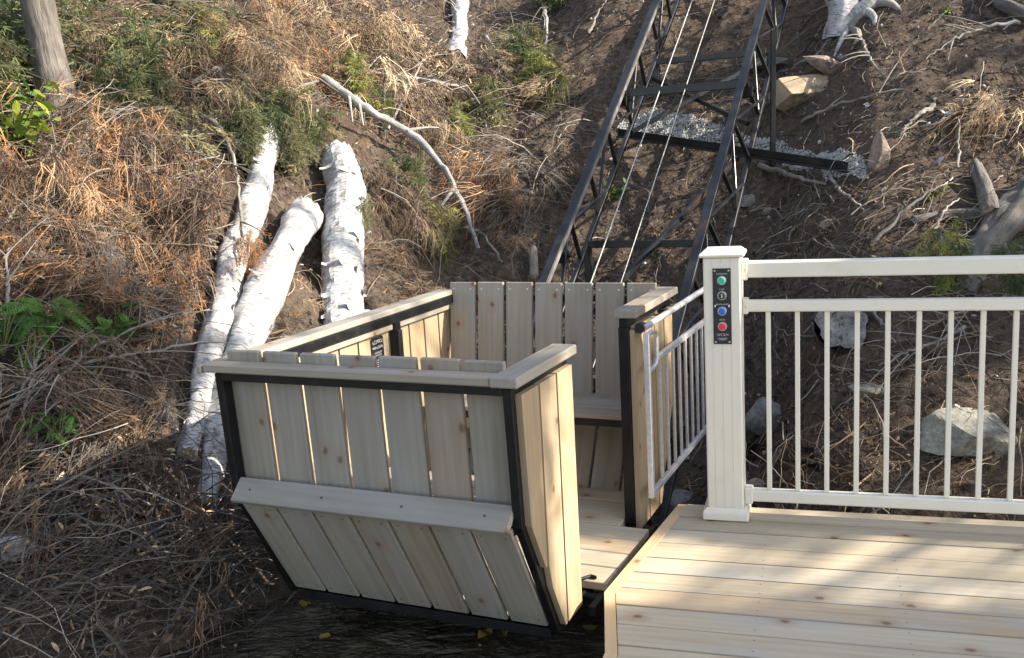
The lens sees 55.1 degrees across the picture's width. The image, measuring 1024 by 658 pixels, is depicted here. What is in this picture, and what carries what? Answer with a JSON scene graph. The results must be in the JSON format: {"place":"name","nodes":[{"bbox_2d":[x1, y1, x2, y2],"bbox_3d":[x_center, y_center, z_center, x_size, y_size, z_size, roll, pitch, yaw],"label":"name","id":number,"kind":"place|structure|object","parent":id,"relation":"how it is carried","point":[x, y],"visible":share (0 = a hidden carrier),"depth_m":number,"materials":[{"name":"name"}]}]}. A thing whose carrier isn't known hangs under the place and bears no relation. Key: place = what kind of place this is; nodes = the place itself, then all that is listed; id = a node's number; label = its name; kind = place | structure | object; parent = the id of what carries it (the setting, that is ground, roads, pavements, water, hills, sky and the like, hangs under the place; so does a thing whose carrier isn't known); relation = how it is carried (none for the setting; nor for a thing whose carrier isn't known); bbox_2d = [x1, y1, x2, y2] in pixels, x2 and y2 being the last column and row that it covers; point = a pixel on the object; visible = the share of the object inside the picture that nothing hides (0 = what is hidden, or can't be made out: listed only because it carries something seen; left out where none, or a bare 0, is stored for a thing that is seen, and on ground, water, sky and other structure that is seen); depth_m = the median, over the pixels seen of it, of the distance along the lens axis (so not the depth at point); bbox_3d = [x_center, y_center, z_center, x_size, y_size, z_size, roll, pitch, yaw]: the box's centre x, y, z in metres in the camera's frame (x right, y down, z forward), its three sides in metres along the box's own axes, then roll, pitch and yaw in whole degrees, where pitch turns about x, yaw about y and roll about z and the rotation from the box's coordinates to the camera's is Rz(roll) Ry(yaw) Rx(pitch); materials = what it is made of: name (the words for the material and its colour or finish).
{"place":"outdoors","nodes":[
{"label":"outdoors","id":0,"kind":"place"},
{"bbox_2d":[158,483,672,657],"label":"water","id":1,"kind":"structure","parent":0,"point":[352,631],"depth_m":3.40,"materials":[{"name":"liquid"}]},
{"bbox_2d":[478,628,491,637],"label":"floating leaf","id":2,"kind":"object","parent":1,"relation":"on","point":[483,633],"visible":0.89,"depth_m":3.38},
{"bbox_2d":[0,0,1023,657],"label":"hillside","id":3,"kind":"structure","parent":0,"point":[996,394],"depth_m":5.56,"materials":[{"name":"soil"}]},
{"bbox_2d":[0,0,36,138],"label":"cedar bough","id":4,"kind":"object","parent":3,"relation":"on","point":[13,37],"visible":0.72,"depth_m":5.02,"materials":[{"name":"green plant"}]},
{"bbox_2d":[0,74,36,123],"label":"green plant","id":5,"kind":"object","parent":3,"relation":"on","point":[25,98],"visible":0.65,"depth_m":4.84,"materials":[{"name":"green plant"}]},
{"bbox_2d":[0,534,37,561],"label":"rock","id":6,"kind":"object","parent":3,"relation":"on","point":[9,551],"visible":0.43,"depth_m":3.28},
{"bbox_2d":[0,218,49,339],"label":"dead branch","id":7,"kind":"object","parent":3,"relation":"on","point":[8,279],"visible":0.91,"depth_m":4.00,"materials":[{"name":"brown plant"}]},
{"bbox_2d":[0,79,60,158],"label":"green plant","id":8,"kind":"object","parent":3,"relation":"on","point":[22,129],"visible":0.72,"depth_m":4.64,"materials":[{"name":"green plant"}]},
{"bbox_2d":[0,297,61,355],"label":"fern","id":9,"kind":"object","parent":3,"relation":"on","point":[32,308],"visible":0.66,"depth_m":3.78,"materials":[{"name":"green plant"}]},
{"bbox_2d":[0,312,93,433],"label":"dead branch","id":10,"kind":"object","parent":3,"relation":"on","point":[32,370],"visible":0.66,"depth_m":3.69,"materials":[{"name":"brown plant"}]},
{"bbox_2d":[0,297,97,377],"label":"fern","id":11,"kind":"object","parent":3,"relation":"on","point":[31,322],"visible":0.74,"depth_m":3.79,"materials":[{"name":"green plant"}]},
{"bbox_2d":[19,0,82,128],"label":"leafless tree","id":12,"kind":"object","parent":3,"relation":"on","point":[42,29],"visible":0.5,"depth_m":5.03,"materials":[{"name":"grey plant"}]},
{"bbox_2d":[0,169,108,226],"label":"dead branch","id":13,"kind":"object","parent":3,"relation":"on","point":[25,200],"visible":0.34,"depth_m":4.34,"materials":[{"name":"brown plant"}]},
{"bbox_2d":[5,108,120,157],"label":"dead branch","id":14,"kind":"object","parent":3,"relation":"on","point":[60,133],"visible":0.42,"depth_m":4.88,"materials":[{"name":"wood"}]},
{"bbox_2d":[17,0,118,80],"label":"cedar bough","id":15,"kind":"object","parent":3,"relation":"on","point":[68,22],"visible":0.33,"depth_m":5.54,"materials":[{"name":"green plant"}]},
{"bbox_2d":[37,316,111,357],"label":"fern","id":16,"kind":"object","parent":3,"relation":"on","point":[97,327],"visible":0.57,"depth_m":3.87,"materials":[{"name":"green plant"}]},
{"bbox_2d":[56,0,116,26],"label":"cedar bough","id":17,"kind":"object","parent":3,"relation":"on","point":[94,4],"visible":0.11,"depth_m":5.97,"materials":[{"name":"green plant"}]},
{"bbox_2d":[71,101,136,165],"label":"dead branch","id":18,"kind":"object","parent":3,"relation":"on","point":[102,111],"visible":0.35,"depth_m":4.88,"materials":[{"name":"wood"}]},
{"bbox_2d":[67,48,159,137],"bbox_3d":[-2.134,-1.199,5.322,0.576,0.651,0.761,-10,12,-32],"label":"cedar bough","id":19,"kind":"object","parent":3,"relation":"on","point":[118,82],"visible":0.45,"depth_m":5.24,"materials":[{"name":"green plant"}]},
{"bbox_2d":[80,3,201,116],"bbox_3d":[-2.054,-1.460,5.494,0.578,0.785,0.776,-3,10,0],"label":"cedar bough","id":20,"kind":"object","parent":3,"relation":"on","point":[136,37],"visible":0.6,"depth_m":5.43,"materials":[{"name":"green plant"}]},
{"bbox_2d":[0,288,311,657],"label":"brush pile","id":21,"kind":"object","parent":3,"relation":"on","point":[116,644],"visible":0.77,"depth_m":3.37,"materials":[{"name":"plant"}]},
{"bbox_2d":[5,367,82,523],"bbox_3d":[-1.705,0.406,3.624,0.612,0.491,0.283,3,12,31],"label":"dead branch","id":22,"kind":"object","parent":21,"relation":"on","point":[69,501],"visible":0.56,"depth_m":3.47,"materials":[{"name":"wood"}]},
{"bbox_2d":[14,407,86,447],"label":"fern","id":23,"kind":"object","parent":21,"relation":"on","point":[68,419],"visible":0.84,"depth_m":3.54,"materials":[{"name":"green plant"}]},
{"bbox_2d":[16,344,138,508],"bbox_3d":[-1.675,0.321,3.625,0.435,0.502,0.591,-3,10,0],"label":"dead branch","id":24,"kind":"object","parent":21,"relation":"on","point":[24,409],"visible":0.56,"depth_m":3.62,"materials":[{"name":"wood"}]},
{"bbox_2d":[7,470,186,522],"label":"dead branch","id":25,"kind":"object","parent":21,"relation":"on","point":[102,483],"visible":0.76,"depth_m":3.46,"materials":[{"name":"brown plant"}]},
{"bbox_2d":[0,302,225,408],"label":"dead branch","id":26,"kind":"object","parent":21,"relation":"on","point":[80,358],"visible":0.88,"depth_m":3.85,"materials":[{"name":"wood"}]},
{"bbox_2d":[88,302,141,351],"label":"fern","id":27,"kind":"object","parent":21,"relation":"on","point":[112,331],"visible":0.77,"depth_m":4.00,"materials":[{"name":"green plant"}]},
{"bbox_2d":[3,331,236,391],"bbox_3d":[-1.489,0.119,3.915,0.430,0.115,0.960,4,12,34],"label":"dead branch","id":28,"kind":"object","parent":21,"relation":"on","point":[39,372],"visible":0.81,"depth_m":3.90,"materials":[{"name":"wood"}]},
{"bbox_2d":[98,483,248,580],"bbox_3d":[-1.165,0.703,3.615,0.339,0.220,0.765,5,13,37],"label":"dead branch","id":29,"kind":"object","parent":21,"relation":"on","point":[149,532],"visible":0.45,"depth_m":3.56,"materials":[{"name":"wood"}]},
{"bbox_2d":[106,509,274,639],"bbox_3d":[-1.203,0.832,3.591,0.677,0.299,0.313,-11,13,-38],"label":"dead branch","id":30,"kind":"object","parent":21,"relation":"on","point":[130,614],"visible":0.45,"depth_m":3.51,"materials":[{"name":"wood"}]},
{"bbox_2d":[122,0,254,46],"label":"cedar bough","id":31,"kind":"object","parent":3,"relation":"on","point":[173,19],"visible":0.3,"depth_m":6.01,"materials":[{"name":"green plant"}]},
{"bbox_2d":[177,2,234,69],"bbox_3d":[-1.857,-1.749,5.950,0.353,0.484,0.472,-1,10,12],"label":"cedar bough","id":32,"kind":"object","parent":3,"relation":"on","point":[206,32],"visible":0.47,"depth_m":5.93,"materials":[{"name":"green plant"}]},
{"bbox_2d":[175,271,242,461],"bbox_3d":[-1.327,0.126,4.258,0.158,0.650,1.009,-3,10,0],"label":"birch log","id":33,"kind":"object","parent":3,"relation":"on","point":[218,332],"visible":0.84,"depth_m":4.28,"materials":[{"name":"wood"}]},
{"bbox_2d":[191,61,247,135],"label":"dead branch","id":34,"kind":"object","parent":3,"relation":"on","point":[198,78],"visible":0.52,"depth_m":5.66,"materials":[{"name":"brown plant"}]},
{"bbox_2d":[205,80,277,174],"bbox_3d":[-1.530,-1.094,5.487,0.493,0.587,0.449,0,11,17],"label":"cedar bough","id":35,"kind":"object","parent":3,"relation":"on","point":[248,122],"visible":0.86,"depth_m":5.43,"materials":[{"name":"green plant"}]},
{"bbox_2d":[212,106,283,295],"bbox_3d":[-1.380,-0.729,5.235,0.184,1.012,1.563,-4,10,-2],"label":"birch log","id":36,"kind":"object","parent":3,"relation":"on","point":[256,197],"visible":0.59,"depth_m":5.06,"materials":[{"name":"wood"}]},
{"bbox_2d":[147,105,263,265],"bbox_3d":[-1.548,-0.781,5.114,0.331,0.818,1.112,-10,12,-33],"label":"dead branch","id":37,"kind":"object","parent":36,"relation":"on","point":[216,124],"visible":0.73,"depth_m":5.02,"materials":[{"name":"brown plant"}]},
{"bbox_2d":[194,196,323,509],"bbox_3d":[-1.191,-0.014,4.612,0.238,1.131,1.914,-2,10,6],"label":"birch log","id":38,"kind":"object","parent":3,"relation":"on","point":[259,306],"visible":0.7,"depth_m":4.56,"materials":[{"name":"wood"}]},
{"bbox_2d":[226,224,277,277],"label":"dead sprig","id":39,"kind":"object","parent":38,"relation":"on","point":[249,249],"visible":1,"depth_m":4.58,"materials":[{"name":"brown plant"}]},
{"bbox_2d":[255,79,322,168],"bbox_3d":[-1.329,-1.185,5.769,0.464,0.543,0.515,-7,11,-20],"label":"cedar bough","id":40,"kind":"object","parent":3,"relation":"on","point":[278,114],"visible":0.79,"depth_m":5.70,"materials":[{"name":"green plant"}]},
{"bbox_2d":[274,118,321,183],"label":"cedar bough","id":41,"kind":"object","parent":3,"relation":"on","point":[295,144],"visible":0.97,"depth_m":5.57,"materials":[{"name":"green plant"}]},
{"bbox_2d":[319,139,370,324],"bbox_3d":[-0.903,-0.478,5.317,0.282,1.111,1.512,-4,10,-7],"label":"birch log","id":42,"kind":"object","parent":3,"relation":"on","point":[343,287],"visible":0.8,"depth_m":5.26,"materials":[{"name":"wood"}]},
{"bbox_2d":[295,104,347,160],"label":"cedar bough","id":43,"kind":"object","parent":42,"relation":"on","point":[324,127],"visible":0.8,"depth_m":5.80,"materials":[{"name":"green plant"}]},
{"bbox_2d":[329,46,380,101],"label":"cedar bough","id":44,"kind":"object","parent":3,"relation":"on","point":[353,59],"visible":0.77,"depth_m":6.44,"materials":[{"name":"green plant"}]},
{"bbox_2d":[355,193,377,236],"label":"cedar bough","id":45,"kind":"object","parent":3,"relation":"on","point":[362,206],"visible":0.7,"depth_m":5.47,"materials":[{"name":"green plant"}]},
{"bbox_2d":[363,78,399,126],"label":"cedar bough","id":46,"kind":"object","parent":3,"relation":"on","point":[383,103],"visible":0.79,"depth_m":6.42,"materials":[{"name":"green plant"}]},
{"bbox_2d":[379,146,430,213],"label":"cedar bough","id":47,"kind":"object","parent":3,"relation":"on","point":[414,169],"visible":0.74,"depth_m":5.96,"materials":[{"name":"green plant"}]},
{"bbox_2d":[387,39,441,129],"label":"dead branch","id":48,"kind":"object","parent":3,"relation":"on","point":[397,111],"visible":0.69,"depth_m":6.68,"materials":[{"name":"wood"}]},
{"bbox_2d":[417,199,465,266],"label":"cedar bough","id":49,"kind":"object","parent":3,"relation":"on","point":[445,233],"visible":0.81,"depth_m":5.82,"materials":[{"name":"green plant"}]},
{"bbox_2d":[368,50,518,132],"bbox_3d":[-0.530,-1.672,6.916,1.170,0.624,0.366,-4,10,-5],"label":"dead branch","id":50,"kind":"object","parent":3,"relation":"on","point":[436,81],"visible":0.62,"depth_m":6.92,"materials":[{"name":"wood"}]},
{"bbox_2d":[433,93,481,156],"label":"cedar bough","id":51,"kind":"object","parent":3,"relation":"on","point":[463,126],"visible":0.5,"depth_m":6.66,"materials":[{"name":"green plant"}]},
{"bbox_2d":[447,0,471,67],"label":"birch log","id":52,"kind":"object","parent":3,"relation":"on","point":[460,17],"visible":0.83,"depth_m":8.03,"materials":[{"name":"wood"}]},
{"bbox_2d":[464,226,502,261],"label":"dead branch","id":53,"kind":"object","parent":3,"relation":"on","point":[488,243],"visible":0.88,"depth_m":5.94,"materials":[{"name":"wood"}]},
{"bbox_2d":[459,73,517,134],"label":"cedar bough","id":54,"kind":"object","parent":3,"relation":"on","point":[491,85],"visible":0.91,"depth_m":6.95,"materials":[{"name":"green plant"}]},
{"bbox_2d":[0,0,1023,657],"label":"twigs","id":55,"kind":"object","parent":3,"relation":"on","point":[792,214],"visible":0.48,"depth_m":5.13,"materials":[{"name":"wood"}]},
{"bbox_2d":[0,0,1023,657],"bbox_3d":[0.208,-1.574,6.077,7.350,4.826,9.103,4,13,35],"label":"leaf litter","id":56,"kind":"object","parent":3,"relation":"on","point":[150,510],"visible":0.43,"depth_m":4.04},
{"bbox_2d":[0,0,1023,657],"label":"pebbles","id":57,"kind":"object","parent":3,"relation":"on","point":[310,312],"visible":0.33,"depth_m":5.75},
{"bbox_2d":[0,0,1023,657],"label":"dead foliage","id":58,"kind":"object","parent":3,"relation":"on","point":[80,220],"depth_m":4.78,"materials":[{"name":"plant"}]},
{"bbox_2d":[486,20,552,80],"bbox_3d":[0.095,-2.122,7.664,0.557,0.618,0.574,-8,11,-27],"label":"cedar bough","id":59,"kind":"object","parent":3,"relation":"on","point":[520,42],"visible":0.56,"depth_m":7.62,"materials":[{"name":"green plant"}]},
{"bbox_2d":[529,245,538,281],"bbox_3d":[0.132,-0.400,5.977,0.055,0.213,0.233,-3,10,0],"label":"sawn stake","id":60,"kind":"object","parent":3,"relation":"on","point":[534,272],"visible":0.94,"depth_m":5.94,"materials":[{"name":"grey wood"}]},
{"bbox_2d":[511,27,570,109],"bbox_3d":[0.234,-1.895,7.431,0.477,0.767,0.552,-3,10,0],"label":"cedar bough","id":61,"kind":"object","parent":3,"relation":"on","point":[540,63],"visible":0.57,"depth_m":7.37,"materials":[{"name":"green plant"}]},
{"bbox_2d":[541,0,547,54],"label":"dead branch","id":62,"kind":"object","parent":3,"relation":"on","point":[546,18],"visible":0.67,"depth_m":8.21,"materials":[{"name":"wood"}]},
{"bbox_2d":[530,0,572,15],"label":"cedar bough","id":63,"kind":"object","parent":3,"relation":"on","point":[550,7],"visible":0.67,"depth_m":8.48,"materials":[{"name":"green plant"}]},
{"bbox_2d":[598,177,629,200],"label":"green plant","id":64,"kind":"object","parent":3,"relation":"on","point":[618,196],"visible":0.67,"depth_m":6.43,"materials":[{"name":"green plant"}]},
{"bbox_2d":[506,0,788,528],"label":"lift track","id":65,"kind":"structure","parent":3,"relation":"on","point":[721,170],"depth_m":5.85,"materials":[{"name":"black metal"}]},
{"bbox_2d":[196,282,705,637],"bbox_3d":[0.007,0.444,3.878,1.140,1.125,2.178,1,11,24],"label":"lift car","id":66,"kind":"object","parent":65,"relation":"on","point":[413,456],"visible":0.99,"depth_m":3.07,"materials":[{"name":"beige wood"}]},
{"bbox_2d":[590,0,692,282],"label":"hoist cable","id":67,"kind":"object","parent":65,"relation":"attached to","point":[638,148],"visible":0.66,"depth_m":5.85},
{"bbox_2d":[593,0,714,366],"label":"hoist cable","id":68,"kind":"object","parent":65,"relation":"attached to","point":[663,155],"visible":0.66,"depth_m":5.76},
{"bbox_2d":[659,489,692,509],"bbox_3d":[0.757,0.799,4.512,0.201,0.102,0.159,-3,10,0],"label":"rock","id":69,"kind":"object","parent":3,"relation":"on","point":[680,496],"visible":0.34,"depth_m":4.49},
{"bbox_2d":[616,129,850,172],"bbox_3d":[1.285,-1.128,6.117,0.050,0.333,1.931,-10,12,-34],"label":"edging bar","id":70,"kind":"object","parent":3,"relation":"on","point":[799,160],"visible":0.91,"depth_m":5.90,"materials":[{"name":"black paint"}]},
{"bbox_2d":[616,107,868,182],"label":"gravel","id":71,"kind":"structure","parent":3,"relation":"on","point":[681,120],"depth_m":6.62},
{"bbox_2d":[741,194,755,206],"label":"rock","id":72,"kind":"object","parent":3,"relation":"on","point":[748,200],"visible":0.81,"depth_m":5.93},
{"bbox_2d":[746,478,763,487],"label":"rock","id":73,"kind":"object","parent":3,"relation":"on","point":[753,481],"visible":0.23,"depth_m":4.07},
{"bbox_2d":[745,397,781,436],"bbox_3d":[1.198,0.415,4.589,0.227,0.183,0.123,2,11,26],"label":"rock","id":74,"kind":"object","parent":3,"relation":"on","point":[756,419],"visible":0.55,"depth_m":4.56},
{"bbox_2d":[740,57,788,68],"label":"rock","id":75,"kind":"object","parent":3,"relation":"on","point":[780,61],"visible":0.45,"depth_m":6.91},
{"bbox_2d":[770,30,775,166],"bbox_3d":[1.602,-1.333,6.031,0.042,0.967,0.030,-3,10,0],"label":"slope post","id":76,"kind":"object","parent":3,"relation":"on","point":[772,91],"visible":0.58,"depth_m":6.00,"materials":[{"name":"metal"}]},
{"bbox_2d":[745,442,823,470],"bbox_3d":[1.115,0.547,4.287,0.070,0.257,0.849,-6,11,-15],"label":"rock","id":77,"kind":"object","parent":3,"relation":"on","point":[811,450],"visible":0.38,"depth_m":4.03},
{"bbox_2d":[757,163,826,184],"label":"dead branch","id":78,"kind":"object","parent":3,"relation":"on","point":[784,173],"visible":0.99,"depth_m":5.90,"materials":[{"name":"wood"}]},
{"bbox_2d":[768,74,827,110],"bbox_3d":[1.929,-1.552,6.436,0.479,0.235,0.267,-4,10,-6],"label":"rock","id":79,"kind":"object","parent":3,"relation":"on","point":[792,91],"visible":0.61,"depth_m":6.38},
{"bbox_2d":[603,504,1023,657],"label":"viewing deck","id":80,"kind":"structure","parent":3,"relation":"on","point":[689,581],"depth_m":3.02,"materials":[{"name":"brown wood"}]},
{"bbox_2d":[698,246,1023,521],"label":"deck railing","id":81,"kind":"object","parent":80,"relation":"on","point":[732,494],"visible":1,"depth_m":3.44,"materials":[{"name":"beige plastic"}]},
{"bbox_2d":[803,55,841,74],"bbox_3d":[2.076,-1.742,6.491,0.331,0.122,0.218,20,16,12],"label":"rock","id":82,"kind":"object","parent":3,"relation":"on","point":[826,65],"visible":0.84,"depth_m":6.42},
{"bbox_2d":[811,311,868,351],"bbox_3d":[1.525,-0.018,4.580,0.254,0.336,0.654,0,11,17],"label":"rock","id":83,"kind":"object","parent":3,"relation":"on","point":[844,335],"visible":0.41,"depth_m":4.29,"materials":[{"name":"grey stone"}]},
{"bbox_2d":[828,174,863,209],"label":"dead branch","id":84,"kind":"object","parent":3,"relation":"on","point":[833,181],"visible":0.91,"depth_m":5.22,"materials":[{"name":"wood"}]},
{"bbox_2d":[793,0,901,65],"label":"birch stump","id":85,"kind":"object","parent":3,"relation":"on","point":[844,16],"visible":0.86,"depth_m":6.64,"materials":[{"name":"wood"}]},
{"bbox_2d":[801,47,915,122],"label":"dead branch","id":86,"kind":"object","parent":3,"relation":"on","point":[809,117],"visible":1,"depth_m":5.88,"materials":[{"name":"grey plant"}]},
{"bbox_2d":[841,28,887,79],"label":"dead branch","id":87,"kind":"object","parent":3,"relation":"on","point":[860,39],"visible":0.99,"depth_m":6.11,"materials":[{"name":"wood"}]},
{"bbox_2d":[848,384,883,398],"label":"rock","id":88,"kind":"object","parent":3,"relation":"on","point":[871,391],"visible":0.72,"depth_m":4.03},
{"bbox_2d":[867,130,890,174],"bbox_3d":[1.966,-0.897,5.275,0.134,0.341,0.119,5,13,37],"label":"rock","id":89,"kind":"object","parent":3,"relation":"on","point":[879,155],"visible":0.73,"depth_m":5.23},
{"bbox_2d":[868,185,939,247],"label":"dead branch","id":90,"kind":"object","parent":3,"relation":"on","point":[889,227],"visible":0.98,"depth_m":4.71,"materials":[{"name":"wood"}]},
{"bbox_2d":[860,325,966,393],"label":"dead branch","id":91,"kind":"object","parent":3,"relation":"on","point":[956,331],"visible":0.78,"depth_m":4.07,"materials":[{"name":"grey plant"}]},
{"bbox_2d":[902,103,935,130],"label":"dead branch","id":92,"kind":"object","parent":3,"relation":"on","point":[931,107],"visible":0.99,"depth_m":5.42,"materials":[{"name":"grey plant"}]},
{"bbox_2d":[906,112,954,129],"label":"dead branch","id":93,"kind":"object","parent":3,"relation":"on","point":[940,120],"visible":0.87,"depth_m":5.32,"materials":[{"name":"wood"}]},
{"bbox_2d":[903,215,979,297],"bbox_3d":[1.900,-0.318,4.314,0.303,0.378,0.281,-5,10,-12],"label":"cedar bough","id":94,"kind":"object","parent":3,"relation":"on","point":[943,249],"visible":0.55,"depth_m":4.29,"materials":[{"name":"green plant"}]},
{"bbox_2d":[867,294,1018,357],"bbox_3d":[1.853,-0.024,4.132,0.641,0.230,0.306,-3,10,0],"label":"dead branch","id":95,"kind":"object","parent":3,"relation":"on","point":[946,317],"visible":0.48,"depth_m":4.17,"materials":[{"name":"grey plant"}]},
{"bbox_2d":[926,198,959,247],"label":"dead branch","id":96,"kind":"object","parent":3,"relation":"on","point":[942,214],"visible":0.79,"depth_m":4.67,"materials":[{"name":"wood"}]},
{"bbox_2d":[909,208,981,224],"bbox_3d":[2.099,-0.545,4.739,0.377,0.070,0.117,-3,10,0],"label":"fallen trunk","id":97,"kind":"object","parent":3,"relation":"on","point":[938,213],"visible":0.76,"depth_m":4.72,"materials":[{"name":"wood"}]},
{"bbox_2d":[955,118,961,168],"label":"dead branch","id":98,"kind":"object","parent":3,"relation":"on","point":[959,153],"visible":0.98,"depth_m":4.99,"materials":[{"name":"wood"}]},
{"bbox_2d":[920,407,1017,456],"bbox_3d":[1.761,0.406,3.791,0.411,0.183,0.257,-4,10,-6],"label":"rock","id":99,"kind":"object","parent":3,"relation":"on","point":[963,434],"visible":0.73,"depth_m":3.73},
{"bbox_2d":[925,14,1020,58],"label":"dead branch","id":100,"kind":"object","parent":3,"relation":"on","point":[1008,23],"visible":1,"depth_m":5.92,"materials":[{"name":"wood"}]},
{"bbox_2d":[968,158,998,217],"bbox_3d":[2.308,-0.685,4.799,0.095,0.292,0.453,0,11,16],"label":"cut stub","id":101,"kind":"object","parent":3,"relation":"on","point":[983,184],"visible":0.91,"depth_m":4.77,"materials":[{"name":"grey plant"}]},
{"bbox_2d":[947,175,1023,296],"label":"fallen trunk","id":102,"kind":"object","parent":3,"relation":"on","point":[1010,209],"visible":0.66,"depth_m":4.53,"materials":[{"name":"wood"}]},
{"bbox_2d":[986,235,1023,296],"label":"cedar bough","id":103,"kind":"object","parent":3,"relation":"on","point":[1018,279],"visible":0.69,"depth_m":4.20,"materials":[{"name":"green plant"}]},
{"bbox_2d":[990,0,1023,21],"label":"fallen trunk","id":104,"kind":"object","parent":3,"relation":"on","point":[1010,7],"visible":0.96,"depth_m":6.05,"materials":[{"name":"wood"}]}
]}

